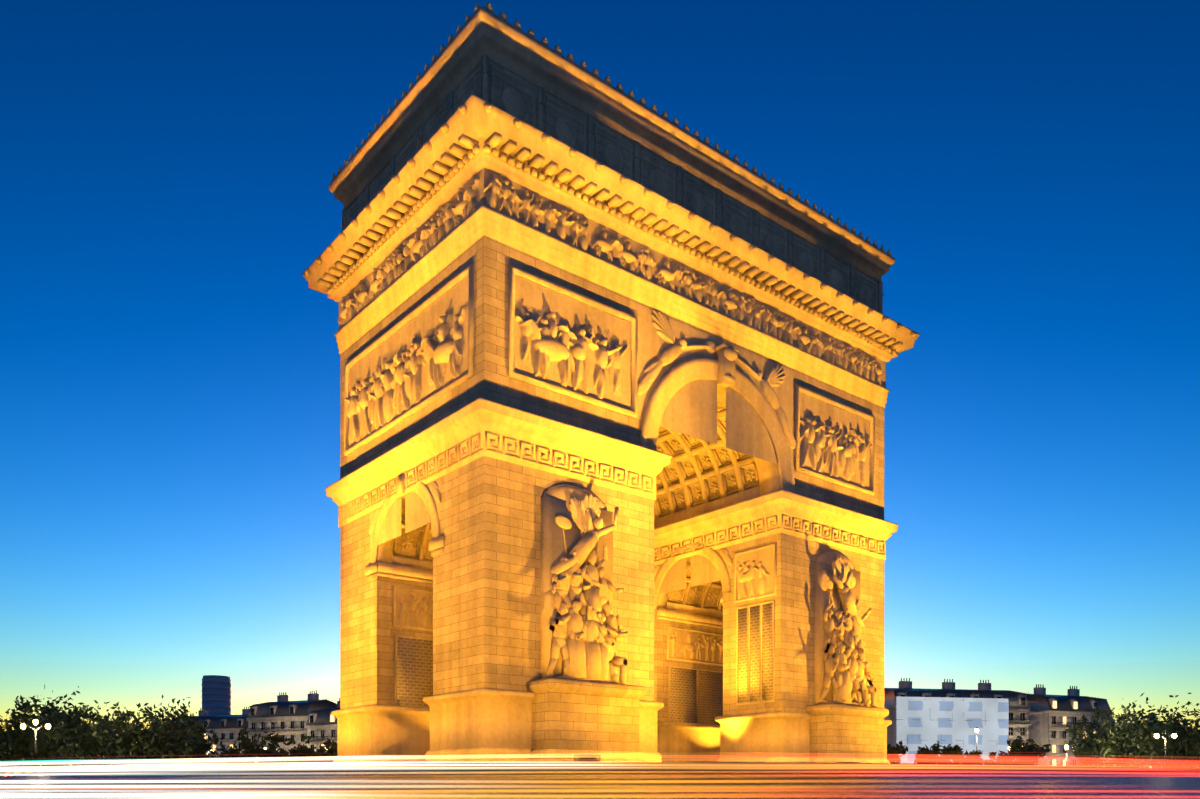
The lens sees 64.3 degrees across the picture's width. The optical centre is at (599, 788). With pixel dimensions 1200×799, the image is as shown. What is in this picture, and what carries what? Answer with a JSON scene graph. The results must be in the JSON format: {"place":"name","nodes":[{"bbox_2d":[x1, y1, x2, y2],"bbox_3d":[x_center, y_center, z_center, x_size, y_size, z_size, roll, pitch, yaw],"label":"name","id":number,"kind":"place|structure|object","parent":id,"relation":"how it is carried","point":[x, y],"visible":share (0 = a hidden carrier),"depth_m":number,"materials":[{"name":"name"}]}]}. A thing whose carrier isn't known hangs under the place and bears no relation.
{"place":"outdoors","nodes":[
{"label":"outdoors","id":0,"kind":"place"},
{"bbox_2d":[202,675,230,714],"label":"tower building","id":1,"kind":"structure","parent":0,"point":[216,694],"depth_m":518.15,"materials":[{"name":"blue glass"}]},
{"bbox_2d":[0,766,1199,798],"bbox_3d":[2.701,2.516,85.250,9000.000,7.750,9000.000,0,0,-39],"label":"trails","id":2,"kind":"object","parent":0,"point":[667,784],"depth_m":31.20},
{"bbox_2d":[0,719,29,776],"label":"tree","id":3,"kind":"object","parent":2,"relation":"on","point":[3,750],"visible":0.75,"depth_m":128.44,"materials":[{"name":"green plant"}]},
{"bbox_2d":[0,721,48,776],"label":"tree","id":4,"kind":"object","parent":2,"relation":"on","point":[5,760],"visible":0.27,"depth_m":131.07,"materials":[{"name":"green plant"}]},
{"bbox_2d":[0,713,63,774],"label":"tree","id":5,"kind":"object","parent":2,"relation":"on","point":[23,765],"visible":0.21,"depth_m":132.27,"materials":[{"name":"green plant"}]},
{"bbox_2d":[20,718,50,771],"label":"street lamp","id":6,"kind":"object","parent":2,"relation":"on","point":[35,723],"visible":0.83,"depth_m":106.19,"materials":[{"name":"grey metal"}]},
{"bbox_2d":[0,695,83,771],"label":"tree","id":7,"kind":"object","parent":2,"relation":"on","point":[43,739],"visible":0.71,"depth_m":132.62,"materials":[{"name":"green plant"}]},
{"bbox_2d":[2,704,84,771],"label":"tree","id":8,"kind":"object","parent":2,"relation":"on","point":[59,732],"visible":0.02,"depth_m":140.45,"materials":[{"name":"green plant"}]},
{"bbox_2d":[21,685,108,770],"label":"tree","id":9,"kind":"object","parent":2,"relation":"on","point":[76,715],"visible":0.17,"depth_m":144.47,"materials":[{"name":"green plant"}]},
{"bbox_2d":[50,705,97,770],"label":"tree","id":10,"kind":"object","parent":2,"relation":"on","point":[73,768],"depth_m":147.07,"materials":[{"name":"green plant"}]},
{"bbox_2d":[44,700,127,771],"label":"tree","id":11,"kind":"object","parent":2,"relation":"on","point":[84,767],"visible":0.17,"depth_m":144.48,"materials":[{"name":"green plant"}]},
{"bbox_2d":[66,716,126,766],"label":"tree","id":12,"kind":"object","parent":2,"relation":"on","point":[86,738],"visible":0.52,"depth_m":129.45,"materials":[{"name":"green plant"}]},
{"bbox_2d":[74,700,143,769],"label":"tree","id":13,"kind":"object","parent":2,"relation":"on","point":[94,714],"visible":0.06,"depth_m":150.85,"materials":[{"name":"green plant"}]},
{"bbox_2d":[87,712,168,769],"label":"tree","id":14,"kind":"object","parent":2,"relation":"on","point":[105,766],"visible":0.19,"depth_m":128.81,"materials":[{"name":"green plant"}]},
{"bbox_2d":[89,703,183,768],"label":"tree","id":15,"kind":"object","parent":2,"relation":"on","point":[133,740],"visible":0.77,"depth_m":120.29,"materials":[{"name":"green plant"}]},
{"bbox_2d":[131,709,197,767],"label":"tree","id":16,"kind":"object","parent":2,"relation":"on","point":[170,744],"visible":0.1,"depth_m":160.20,"materials":[{"name":"green plant"}]},
{"bbox_2d":[142,694,219,767],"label":"tree","id":17,"kind":"object","parent":2,"relation":"on","point":[173,716],"visible":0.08,"depth_m":165.73,"materials":[{"name":"green plant"}]},
{"bbox_2d":[161,716,221,767],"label":"tree","id":18,"kind":"object","parent":2,"relation":"on","point":[187,750],"visible":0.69,"depth_m":121.56,"materials":[{"name":"green plant"}]},
{"bbox_2d":[168,706,249,766],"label":"apartment building","id":19,"kind":"structure","parent":2,"relation":"on","point":[226,729],"depth_m":247.43,"materials":[{"name":"stone"}]},
{"bbox_2d":[216,727,265,765],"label":"tree","id":20,"kind":"object","parent":2,"relation":"on","point":[231,754],"visible":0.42,"depth_m":123.52,"materials":[{"name":"green plant"}]},
{"bbox_2d":[235,753,267,765],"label":"bush","id":21,"kind":"object","parent":2,"relation":"on","point":[243,760],"visible":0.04,"depth_m":117.29,"materials":[{"name":"green plant"}]},
{"bbox_2d":[248,731,289,764],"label":"tree","id":22,"kind":"object","parent":2,"relation":"on","point":[271,750],"visible":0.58,"depth_m":112.68,"materials":[{"name":"green plant"}]},
{"bbox_2d":[275,736,302,764],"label":"tree","id":23,"kind":"object","parent":2,"relation":"on","point":[287,759],"visible":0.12,"depth_m":125.90,"materials":[{"name":"green plant"}]},
{"bbox_2d":[246,690,336,763],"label":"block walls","id":24,"kind":"structure","parent":2,"relation":"on","point":[283,716],"depth_m":213.49,"materials":[{"name":"stone"}]},
{"bbox_2d":[290,733,328,764],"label":"bush","id":25,"kind":"object","parent":2,"relation":"on","point":[304,754],"visible":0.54,"depth_m":113.28,"materials":[{"name":"green plant"}]},
{"bbox_2d":[303,744,331,764],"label":"bush","id":26,"kind":"object","parent":2,"relation":"on","point":[316,759],"visible":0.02,"depth_m":122.36,"materials":[{"name":"green plant"}]},
{"bbox_2d":[304,698,339,763],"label":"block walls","id":27,"kind":"structure","parent":2,"relation":"on","point":[321,726],"depth_m":199.78,"materials":[{"name":"stone"}]},
{"bbox_2d":[319,738,336,763],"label":"bush","id":28,"kind":"object","parent":2,"relation":"on","point":[332,750],"visible":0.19,"depth_m":115.91,"materials":[{"name":"green plant"}]},
{"bbox_2d":[141,754,858,767],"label":"floodlight housings","id":29,"kind":"object","parent":2,"relation":"on","point":[577,758],"visible":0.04,"depth_m":51.39,"materials":[{"name":"grey"}]},
{"bbox_2d":[12,762,1199,775],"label":"island kerb","id":30,"kind":"structure","parent":2,"relation":"on","point":[455,767],"depth_m":41.30,"materials":[{"name":"stone"}]},
{"bbox_2d":[302,2,919,763],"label":"triumphal arch","id":31,"kind":"structure","parent":2,"relation":"on","point":[608,484],"depth_m":71.85,"materials":[{"name":"stone"}]},
{"bbox_2d":[887,740,907,763],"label":"bush","id":32,"kind":"object","parent":2,"relation":"on","point":[893,753],"visible":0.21,"depth_m":107.96,"materials":[{"name":"green plant"}]},
{"bbox_2d":[914,741,940,763],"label":"bush","id":33,"kind":"object","parent":2,"relation":"on","point":[924,755],"visible":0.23,"depth_m":115.33,"materials":[{"name":"green plant"}]},
{"bbox_2d":[935,744,965,763],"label":"bush","id":34,"kind":"object","parent":2,"relation":"on","point":[949,754],"visible":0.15,"depth_m":103.73,"materials":[{"name":"green plant"}]},
{"bbox_2d":[884,678,1038,764],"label":"apartment building","id":35,"kind":"structure","parent":2,"relation":"on","point":[947,714],"depth_m":189.93,"materials":[{"name":"paint"}]},
{"bbox_2d":[960,750,986,764],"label":"bush","id":36,"kind":"object","parent":2,"relation":"on","point":[973,756],"depth_m":108.42,"materials":[{"name":"green plant"}]},
{"bbox_2d":[975,727,978,750],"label":"street lamp","id":37,"kind":"object","parent":2,"relation":"on","point":[976,730],"visible":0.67,"depth_m":148.72,"materials":[{"name":"grey metal"}]},
{"bbox_2d":[984,750,1018,764],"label":"bush","id":38,"kind":"object","parent":2,"relation":"on","point":[1004,759],"visible":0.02,"depth_m":113.01,"materials":[{"name":"green plant"}]},
{"bbox_2d":[1007,736,1050,764],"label":"bush","id":39,"kind":"object","parent":2,"relation":"on","point":[1026,754],"visible":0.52,"depth_m":115.27,"materials":[{"name":"green plant"}]},
{"bbox_2d":[1064,744,1068,765],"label":"street lamp","id":40,"kind":"object","parent":2,"relation":"on","point":[1066,747],"visible":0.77,"depth_m":133.55,"materials":[{"name":"grey metal"}]},
{"bbox_2d":[1027,684,1111,766],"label":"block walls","id":41,"kind":"structure","parent":2,"relation":"on","point":[1055,715],"depth_m":200.02,"materials":[{"name":"stone"}]},
{"bbox_2d":[1064,706,1127,766],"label":"tree","id":42,"kind":"object","parent":2,"relation":"on","point":[1085,751],"visible":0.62,"depth_m":150.00,"materials":[{"name":"green plant"}]},
{"bbox_2d":[1081,712,1142,767],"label":"tree","id":43,"kind":"object","parent":2,"relation":"on","point":[1119,760],"visible":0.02,"depth_m":168.83,"materials":[{"name":"green plant"}]},
{"bbox_2d":[1091,704,1169,767],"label":"tree","id":44,"kind":"object","parent":2,"relation":"on","point":[1131,741],"visible":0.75,"depth_m":133.18,"materials":[{"name":"green plant"}]},
{"bbox_2d":[1111,717,1182,768],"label":"block walls","id":45,"kind":"structure","parent":2,"relation":"on","point":[1144,765],"depth_m":236.12,"materials":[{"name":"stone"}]},
{"bbox_2d":[1117,693,1194,768],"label":"tree","id":46,"kind":"object","parent":2,"relation":"on","point":[1164,711],"visible":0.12,"depth_m":171.40,"materials":[{"name":"green plant"}]},
{"bbox_2d":[1154,729,1176,768],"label":"street lamp","id":47,"kind":"object","parent":2,"relation":"on","point":[1173,734],"visible":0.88,"depth_m":118.44,"materials":[{"name":"grey metal"}]},
{"bbox_2d":[1137,713,1199,769],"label":"tree","id":48,"kind":"object","parent":2,"relation":"on","point":[1170,726],"visible":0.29,"depth_m":136.22,"materials":[{"name":"green plant"}]},
{"bbox_2d":[1151,693,1199,769],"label":"tree","id":49,"kind":"object","parent":2,"relation":"on","point":[1175,745],"visible":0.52,"depth_m":134.63,"materials":[{"name":"green plant"}]},
{"bbox_2d":[1173,717,1199,769],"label":"tree","id":50,"kind":"object","parent":2,"relation":"on","point":[1188,742],"visible":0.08,"depth_m":152.43,"materials":[{"name":"green plant"}]},
{"bbox_2d":[0,0,1199,776],"label":"sky","id":51,"kind":"structure","parent":0,"point":[1028,171],"materials":[{"name":"blue"}]}
]}

